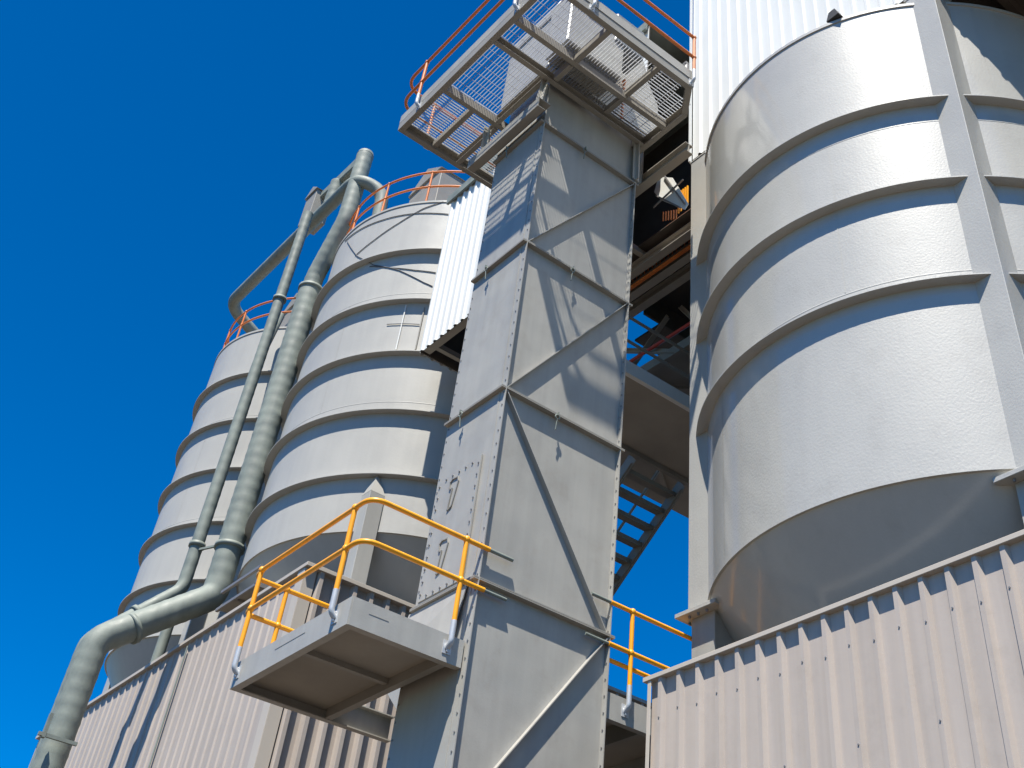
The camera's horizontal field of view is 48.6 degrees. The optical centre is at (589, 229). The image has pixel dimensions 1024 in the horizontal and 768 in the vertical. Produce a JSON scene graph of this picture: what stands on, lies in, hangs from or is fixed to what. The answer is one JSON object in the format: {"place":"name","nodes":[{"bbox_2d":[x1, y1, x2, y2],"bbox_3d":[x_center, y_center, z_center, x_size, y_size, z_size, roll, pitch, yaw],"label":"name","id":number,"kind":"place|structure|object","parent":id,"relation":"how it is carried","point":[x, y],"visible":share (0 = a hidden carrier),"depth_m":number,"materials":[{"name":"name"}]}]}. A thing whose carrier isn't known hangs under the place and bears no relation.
{"place":"outdoors","nodes":[
{"label":"outdoors","id":0,"kind":"place"},
{"bbox_2d":[0,0,693,767],"label":"sky","id":1,"kind":"structure","parent":0,"point":[154,154],"materials":[{"name":"blue"}]},
{"bbox_2d":[620,305,689,517],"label":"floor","id":2,"kind":"structure","parent":0,"point":[674,356],"depth_m":18.32,"materials":[{"name":"paint"}]},
{"bbox_2d":[420,22,692,372],"bbox_3d":[1.593,0.884,20.075,6.300,4.560,6.630,33,-50,-26],"label":"conveyor gallery","id":3,"kind":"object","parent":2,"relation":"attached to","point":[660,281],"visible":0.3,"depth_m":19.36,"materials":[{"name":"metal"}]},
{"bbox_2d":[621,315,689,486],"bbox_3d":[1.419,2.895,17.666,4.500,1.154,1.506,33,-50,-26],"label":"stair landing","id":4,"kind":"object","parent":2,"relation":"attached to","point":[656,423],"visible":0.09,"depth_m":17.01,"materials":[{"name":"paint"}]},
{"bbox_2d":[613,455,684,595],"bbox_3d":[-0.149,5.394,18.187,1.149,3.935,3.748,33,-50,-26],"label":"steel stair","id":5,"kind":"object","parent":4,"relation":"attached to","point":[651,528],"visible":0.21,"depth_m":17.97,"materials":[{"name":"grey metal"}]},
{"label":"ground","id":6,"kind":"structure","parent":0,"visible":0},
{"bbox_2d":[31,148,373,767],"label":"duct","id":7,"kind":"object","parent":6,"relation":"on","point":[97,644],"visible":0.88,"depth_m":20.44,"materials":[{"name":"metal"}]},
{"bbox_2d":[102,293,311,692],"bbox_3d":[-7.421,9.865,22.977,5.382,19.695,5.382,33,-50,-26],"label":"silo","id":8,"kind":"object","parent":6,"relation":"on","point":[164,550],"visible":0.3,"depth_m":24.11,"materials":[{"name":"paint"}]},
{"bbox_2d":[29,175,387,767],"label":"duct","id":9,"kind":"object","parent":6,"relation":"on","point":[291,245],"visible":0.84,"depth_m":24.55,"materials":[{"name":"metal"}]},
{"bbox_2d":[28,561,651,767],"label":"clad building","id":10,"kind":"structure","parent":6,"relation":"on","point":[212,720],"depth_m":16.98,"materials":[{"name":"metal"}]},
{"bbox_2d":[148,646,187,767],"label":"wall conduit","id":11,"kind":"object","parent":10,"relation":"attached to","point":[167,707],"depth_m":18.03,"materials":[{"name":"metal"}]},
{"bbox_2d":[150,312,284,662],"bbox_3d":[-7.638,6.262,22.012,0.200,12.328,0.696,5,-44,0],"label":"drain pipe","id":12,"kind":"object","parent":10,"relation":"attached to","point":[162,642],"visible":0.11,"depth_m":20.49,"materials":[{"name":"metal"}]},
{"bbox_2d":[215,564,267,612],"bbox_3d":[-5.480,6.072,18.701,0.785,0.370,1.425,33,-50,-26],"label":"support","id":13,"kind":"object","parent":10,"relation":"attached to","point":[243,596],"visible":0.45,"depth_m":18.51,"materials":[{"name":"grey paint"}]},
{"bbox_2d":[236,167,464,604],"bbox_3d":[-3.401,7.153,20.081,6.168,20.145,6.168,33,-50,-26],"label":"silo","id":14,"kind":"object","parent":6,"relation":"on","point":[366,410],"visible":0.45,"depth_m":20.09,"materials":[{"name":"paint"}]},
{"bbox_2d":[347,241,431,285],"bbox_3d":[-4.170,0.578,22.860,2.544,2.076,0.301,-16,-48,21],"label":"cable","id":15,"kind":"object","parent":14,"relation":"attached to","point":[388,267],"visible":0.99,"depth_m":22.32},
{"bbox_2d":[345,212,446,240],"bbox_3d":[-4.155,-0.137,23.610,2.692,0.232,0.339,-17,-48,22],"label":"cable","id":16,"kind":"object","parent":14,"relation":"attached to","point":[391,217],"visible":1,"depth_m":23.45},
{"bbox_2d":[355,201,443,255],"bbox_3d":[-3.964,-0.072,23.289,1.886,1.025,0.170,-13,-46,18],"label":"cable","id":17,"kind":"object","parent":14,"relation":"attached to","point":[396,224],"visible":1,"depth_m":23.24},
{"bbox_2d":[369,266,435,272],"bbox_3d":[-3.725,0.755,22.309,1.494,0.416,0.113,-8,-45,13],"label":"cable","id":18,"kind":"object","parent":14,"relation":"attached to","point":[402,268],"visible":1,"depth_m":22.20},
{"bbox_2d":[387,305,424,349],"bbox_3d":[-3.492,1.827,21.132,0.682,1.060,0.041,-2,-44,8],"label":"shell conduit","id":19,"kind":"object","parent":14,"relation":"attached to","point":[402,323],"visible":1,"depth_m":21.13,"materials":[{"name":"grey metal"}]},
{"bbox_2d":[386,0,657,767],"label":"bucket elevator","id":20,"kind":"object","parent":6,"relation":"on","point":[529,477],"visible":0.93,"depth_m":12.11,"materials":[{"name":"grey metal"}]},
{"bbox_2d":[230,497,513,742],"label":"access platform","id":21,"kind":"structure","parent":20,"relation":"attached to","point":[342,664],"depth_m":10.34,"materials":[{"name":"paint"}]},
{"bbox_2d":[398,0,696,188],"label":"grating platform","id":22,"kind":"structure","parent":20,"relation":"attached to","point":[609,21],"depth_m":15.71,"materials":[{"name":"grey paint"}]},
{"bbox_2d":[584,592,691,767],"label":"access walkway","id":23,"kind":"structure","parent":20,"relation":"attached to","point":[625,736],"depth_m":11.38,"materials":[{"name":"grey metal"}]},
{"bbox_2d":[643,529,1023,767],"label":"clad building","id":24,"kind":"structure","parent":6,"relation":"on","point":[923,668],"depth_m":8.19,"materials":[{"name":"metal"}]},
{"bbox_2d":[675,0,1023,658],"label":"silo","id":25,"kind":"object","parent":6,"relation":"on","point":[857,323],"visible":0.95,"depth_m":11.84,"materials":[{"name":"paint"}]},
{"bbox_2d":[826,9,842,22],"bbox_3d":[3.224,-2.829,14.858,0.120,0.230,0.200,33,-50,-26],"label":"floodlight","id":26,"kind":"object","parent":25,"relation":"on","point":[834,14],"visible":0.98,"depth_m":14.78,"materials":[{"name":"metal"}]},
{"bbox_2d":[683,0,1023,162],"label":"head house","id":27,"kind":"structure","parent":25,"relation":"on","point":[738,42],"depth_m":17.43,"materials":[{"name":"metal"}]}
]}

